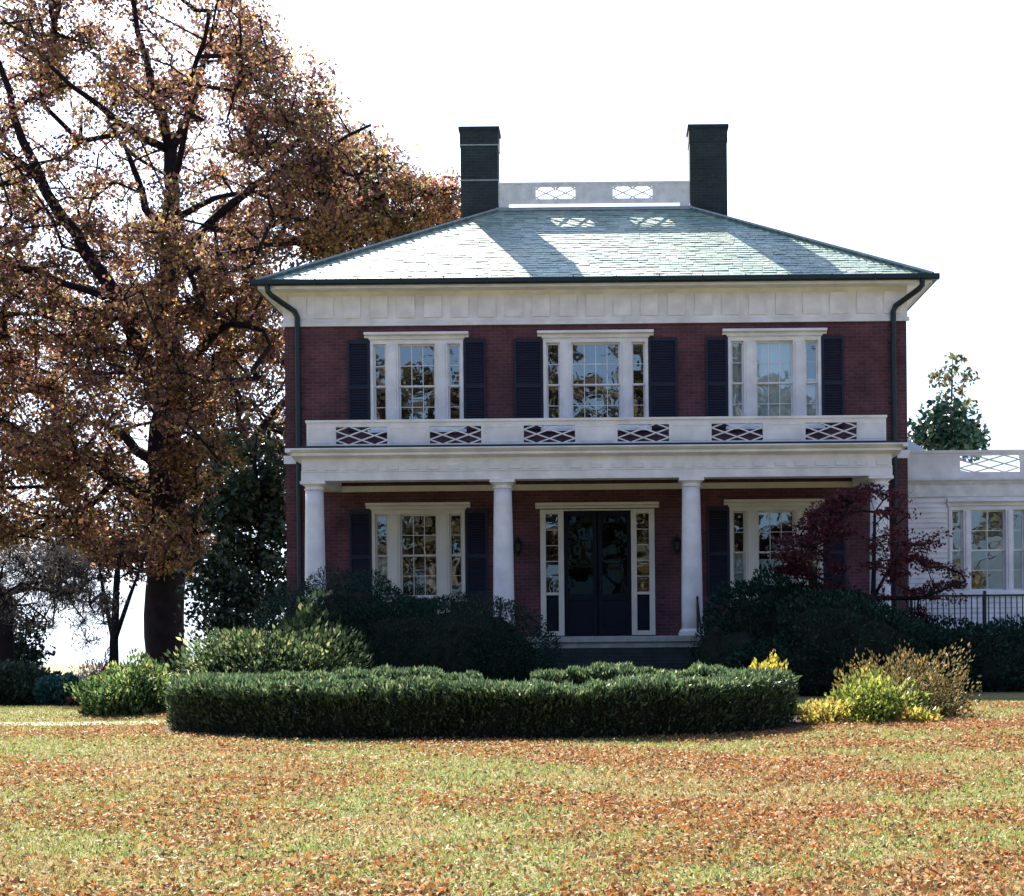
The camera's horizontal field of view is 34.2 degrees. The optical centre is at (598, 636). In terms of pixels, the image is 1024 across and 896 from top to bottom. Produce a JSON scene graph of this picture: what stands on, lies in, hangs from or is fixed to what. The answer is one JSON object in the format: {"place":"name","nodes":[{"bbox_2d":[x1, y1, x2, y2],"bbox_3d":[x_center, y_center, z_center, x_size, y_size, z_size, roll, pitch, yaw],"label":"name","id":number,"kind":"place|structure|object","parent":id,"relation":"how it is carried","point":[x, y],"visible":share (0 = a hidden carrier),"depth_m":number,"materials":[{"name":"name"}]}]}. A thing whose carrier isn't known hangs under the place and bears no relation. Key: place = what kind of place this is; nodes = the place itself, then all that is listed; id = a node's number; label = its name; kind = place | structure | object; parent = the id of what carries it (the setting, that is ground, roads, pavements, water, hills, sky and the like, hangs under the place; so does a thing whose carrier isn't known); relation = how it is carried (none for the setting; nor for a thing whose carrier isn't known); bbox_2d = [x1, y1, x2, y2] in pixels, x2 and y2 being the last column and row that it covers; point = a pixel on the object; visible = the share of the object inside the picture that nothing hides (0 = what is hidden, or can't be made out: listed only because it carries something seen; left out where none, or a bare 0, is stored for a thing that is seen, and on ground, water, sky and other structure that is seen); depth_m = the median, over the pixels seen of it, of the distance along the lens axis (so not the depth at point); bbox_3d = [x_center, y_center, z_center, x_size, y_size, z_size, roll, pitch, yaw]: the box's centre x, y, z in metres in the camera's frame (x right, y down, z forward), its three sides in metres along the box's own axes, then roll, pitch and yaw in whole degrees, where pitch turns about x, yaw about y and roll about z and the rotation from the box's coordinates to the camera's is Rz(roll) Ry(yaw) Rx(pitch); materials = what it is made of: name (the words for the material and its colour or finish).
{"place":"outdoors","nodes":[
{"label":"outdoors","id":0,"kind":"place"},
{"bbox_2d":[64,695,84,706],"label":"barberry shrub","id":1,"kind":"object","parent":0,"point":[70,701],"visible":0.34,"depth_m":27.23,"materials":[{"name":"brown plant"}]},
{"bbox_2d":[0,662,1023,895],"bbox_3d":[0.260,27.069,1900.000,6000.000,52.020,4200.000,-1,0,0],"label":"lawn","id":2,"kind":"structure","parent":0,"point":[63,667],"depth_m":12.18,"materials":[{"name":"plant"}]},
{"bbox_2d":[13,599,57,668],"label":"cedar tree","id":3,"kind":"object","parent":2,"relation":"on","point":[24,651],"visible":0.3,"depth_m":48.93,"materials":[{"name":"green plant"}]},
{"bbox_2d":[0,658,78,705],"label":"holly shrub","id":4,"kind":"object","parent":2,"relation":"on","point":[19,680],"visible":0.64,"depth_m":27.93,"materials":[{"name":"green plant"}]},
{"bbox_2d":[33,672,83,705],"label":"conifer shrub","id":5,"kind":"object","parent":2,"relation":"on","point":[48,691],"visible":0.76,"depth_m":27.60,"materials":[{"name":"green plant"}]},
{"bbox_2d":[0,533,132,666],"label":"weeping cherry","id":6,"kind":"object","parent":2,"relation":"on","point":[49,581],"visible":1,"depth_m":30.40,"materials":[{"name":"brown plant"}]},
{"bbox_2d":[0,720,163,725],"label":"drive","id":7,"kind":"structure","parent":2,"relation":"on","point":[71,724],"depth_m":23.14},
{"bbox_2d":[68,647,108,675],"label":"bare shrub","id":8,"kind":"object","parent":2,"relation":"on","point":[99,666],"visible":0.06,"depth_m":84.62,"materials":[{"name":"grey plant"}]},
{"bbox_2d":[64,518,169,667],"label":"dogwood tree","id":9,"kind":"object","parent":2,"relation":"on","point":[120,551],"visible":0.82,"depth_m":49.77,"materials":[{"name":"brown plant"}]},
{"bbox_2d":[64,647,174,716],"bbox_3d":[-7.068,0.670,25.108,1.934,1.051,2.195,-1,0,0],"label":"azalea shrub","id":10,"kind":"object","parent":2,"relation":"on","point":[118,691],"visible":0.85,"depth_m":24.68,"materials":[{"name":"green plant"}]},
{"bbox_2d":[172,537,271,650],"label":"holly tree","id":11,"kind":"object","parent":2,"relation":"on","point":[225,585],"visible":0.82,"depth_m":45.59,"materials":[{"name":"green plant"}]},
{"bbox_2d":[0,0,460,674],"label":"oak tree","id":12,"kind":"object","parent":2,"relation":"on","point":[332,172],"visible":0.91,"depth_m":56.43,"materials":[{"name":"brown plant"}]},
{"bbox_2d":[189,429,286,636],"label":"magnolia tree","id":13,"kind":"object","parent":2,"relation":"on","point":[251,500],"visible":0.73,"depth_m":51.32,"materials":[{"name":"green plant"}]},
{"bbox_2d":[160,621,373,676],"bbox_3d":[-5.514,0.462,27.440,3.594,1.436,3.477,-1,0,0],"label":"laurel shrub","id":14,"kind":"object","parent":2,"relation":"on","point":[267,654],"visible":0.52,"depth_m":26.82,"materials":[{"name":"green plant"}]},
{"bbox_2d":[264,585,352,664],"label":"laurel shrub","id":15,"kind":"object","parent":2,"relation":"on","point":[303,613],"visible":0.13,"depth_m":30.16,"materials":[{"name":"green plant"}]},
{"bbox_2d":[250,565,437,666],"bbox_3d":[-4.678,-0.106,31.563,3.901,2.480,3.041,-1,0,0],"label":"yew shrub","id":16,"kind":"object","parent":2,"relation":"on","point":[336,601],"visible":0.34,"depth_m":31.06,"materials":[{"name":"green plant"}]},
{"bbox_2d":[328,591,564,681],"bbox_3d":[-3.088,0.122,31.118,4.919,1.991,3.286,-1,0,0],"label":"yew shrub","id":17,"kind":"object","parent":2,"relation":"on","point":[442,641],"visible":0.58,"depth_m":30.31,"materials":[{"name":"green plant"}]},
{"bbox_2d":[160,714,815,739],"bbox_3d":[-1.414,1.165,21.690,8.750,0.106,4.620,-1,0,0],"label":"hedge bed","id":18,"kind":"object","parent":2,"relation":"on","point":[794,726],"visible":0.17,"depth_m":20.37,"materials":[{"name":"soil"}]},
{"bbox_2d":[257,664,483,680],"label":"clipped hedge","id":19,"kind":"object","parent":18,"relation":"on","point":[387,672],"visible":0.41,"depth_m":23.23,"materials":[{"name":"green plant"}]},
{"bbox_2d":[161,665,802,740],"bbox_3d":[-1.639,0.820,21.105,8.444,0.859,3.354,-1,0,6],"label":"clipped hedge","id":20,"kind":"object","parent":18,"relation":"on","point":[372,706],"visible":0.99,"depth_m":19.86,"materials":[{"name":"green plant"}]},
{"bbox_2d":[529,660,735,685],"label":"clipped hedge","id":21,"kind":"object","parent":18,"relation":"on","point":[602,671],"visible":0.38,"depth_m":23.10,"materials":[{"name":"green plant"}]},
{"bbox_2d":[793,696,857,724],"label":"creeping shrub","id":22,"kind":"object","parent":18,"relation":"on","point":[820,713],"visible":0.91,"depth_m":21.48,"materials":[{"name":"yellow plant"}]},
{"bbox_2d":[467,631,537,681],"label":"yew shrub","id":23,"kind":"object","parent":2,"relation":"on","point":[510,666],"visible":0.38,"depth_m":30.17,"materials":[{"name":"green plant"}]},
{"bbox_2d":[0,700,1023,895],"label":"fallen leaves","id":24,"kind":"object","parent":2,"relation":"on","point":[970,889],"visible":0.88,"depth_m":12.57,"materials":[{"name":"brown plant"}]},
{"bbox_2d":[250,124,939,670],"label":"brick house","id":25,"kind":"structure","parent":2,"relation":"on","point":[624,434],"depth_m":35.98,"materials":[{"name":"red brick"}]},
{"bbox_2d":[363,331,468,432],"bbox_3d":[-3.933,-5.497,35.997,2.260,2.170,0.336,-1,0,0],"label":"window","id":26,"kind":"structure","parent":25,"relation":"in","point":[441,341],"depth_m":35.96,"materials":[{"name":"white paint"}]},
{"bbox_2d":[365,502,469,613],"bbox_3d":[-3.895,-1.578,36.020,2.260,2.630,0.383,-1,0,0],"label":"window","id":27,"kind":"structure","parent":25,"relation":"in","point":[391,564],"depth_m":35.97,"materials":[{"name":"beige paint"}]},
{"bbox_2d":[564,511,597,634],"bbox_3d":[-0.384,-1.376,36.030,0.718,2.700,0.120,-1,0,0],"label":"door","id":28,"kind":"structure","parent":25,"relation":"in","point":[580,610],"depth_m":36.04,"materials":[{"name":"black paint"}]},
{"bbox_2d":[537,329,653,431],"bbox_3d":[-0.053,-5.535,35.997,2.520,2.170,0.336,-1,0,0],"label":"window","id":29,"kind":"structure","parent":25,"relation":"in","point":[565,340],"depth_m":35.96,"materials":[{"name":"white paint"}]},
{"bbox_2d":[598,510,631,634],"bbox_3d":[0.358,-1.383,36.030,0.718,2.700,0.120,-1,0,0],"label":"door","id":30,"kind":"structure","parent":25,"relation":"in","point":[615,610],"depth_m":36.04,"materials":[{"name":"black paint"}]},
{"bbox_2d":[722,328,826,429],"bbox_3d":[3.827,-5.572,36.020,2.260,2.170,0.383,-1,0,0],"label":"window","id":31,"kind":"structure","parent":25,"relation":"in","point":[767,367],"depth_m":36.08,"materials":[{"name":"white paint"}]},
{"bbox_2d":[724,499,824,606],"bbox_3d":[3.864,-1.652,36.020,2.260,2.630,0.383,-1,0,0],"label":"window","id":32,"kind":"structure","parent":25,"relation":"in","point":[743,564],"depth_m":35.97,"materials":[{"name":"beige paint"}]},
{"bbox_2d":[682,607,776,669],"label":"yew shrub","id":33,"kind":"object","parent":2,"relation":"on","point":[717,645],"visible":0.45,"depth_m":30.92,"materials":[{"name":"green plant"}]},
{"bbox_2d":[749,650,797,708],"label":"spirea shrub","id":34,"kind":"object","parent":2,"relation":"on","point":[774,659],"visible":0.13,"depth_m":24.21,"materials":[{"name":"yellow plant"}]},
{"bbox_2d":[699,560,864,646],"bbox_3d":[3.665,-0.224,32.078,3.617,2.603,2.842,-1,0,0],"label":"yew shrub","id":35,"kind":"object","parent":2,"relation":"on","point":[766,601],"visible":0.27,"depth_m":31.48,"materials":[{"name":"green plant"}]},
{"bbox_2d":[722,585,982,695],"bbox_3d":[4.723,0.058,30.210,4.969,1.995,3.244,-1,0,0],"label":"yew shrub","id":36,"kind":"object","parent":2,"relation":"on","point":[824,641],"visible":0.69,"depth_m":29.35,"materials":[{"name":"green plant"}]},
{"bbox_2d":[764,479,974,623],"bbox_3d":[5.067,-1.050,31.209,4.003,3.763,3.001,-1,0,0],"label":"japanese maple","id":37,"kind":"object","parent":2,"relation":"on","point":[794,558],"visible":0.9,"depth_m":30.82,"materials":[{"name":"red plant"}]},
{"bbox_2d":[822,661,934,724],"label":"spirea shrub","id":38,"kind":"object","parent":2,"relation":"on","point":[872,704],"visible":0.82,"depth_m":21.59,"materials":[{"name":"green plant"}]},
{"bbox_2d":[831,639,981,716],"bbox_3d":[4.202,0.576,22.738,2.006,1.103,1.875,-1,0,0],"label":"azalea shrub","id":39,"kind":"object","parent":2,"relation":"on","point":[939,695],"visible":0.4,"depth_m":22.61,"materials":[{"name":"brown plant"}]},
{"bbox_2d":[892,703,942,723],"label":"creeping shrub","id":40,"kind":"object","parent":2,"relation":"on","point":[922,713],"visible":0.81,"depth_m":21.27,"materials":[{"name":"yellow plant"}]},
{"bbox_2d":[907,394,990,462],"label":"magnolia tree","id":41,"kind":"object","parent":2,"relation":"on","point":[941,427],"visible":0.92,"depth_m":49.28,"materials":[{"name":"green plant"}]},
{"bbox_2d":[927,352,985,436],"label":"poplar tree","id":42,"kind":"object","parent":2,"relation":"on","point":[947,376],"visible":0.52,"depth_m":53.00,"materials":[{"name":"green plant"}]},
{"bbox_2d":[905,614,1023,691],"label":"yew shrub","id":43,"kind":"object","parent":2,"relation":"on","point":[1000,666],"visible":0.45,"depth_m":30.07,"materials":[{"name":"green plant"}]},
{"bbox_2d":[907,438,1023,632],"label":"white wing","id":44,"kind":"structure","parent":2,"relation":"on","point":[978,513],"depth_m":37.98,"materials":[{"name":"white wood"}]},
{"bbox_2d":[910,591,1023,629],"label":"iron railing","id":45,"kind":"object","parent":44,"relation":"on","point":[984,616],"visible":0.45,"depth_m":36.54,"materials":[{"name":"metal"}]},
{"bbox_2d":[946,499,1023,594],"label":"window","id":46,"kind":"structure","parent":44,"relation":"in","point":[965,507],"depth_m":37.97,"materials":[{"name":"white paint"}]},
{"bbox_2d":[978,613,1023,643],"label":"yew shrub","id":47,"kind":"object","parent":2,"relation":"on","point":[1021,621],"visible":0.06,"depth_m":32.12,"materials":[{"name":"green plant"}]},
{"bbox_2d":[0,0,1023,663],"label":"sky","id":48,"kind":"structure","parent":0,"point":[893,130],"materials":[{"name":"white"}]}
]}

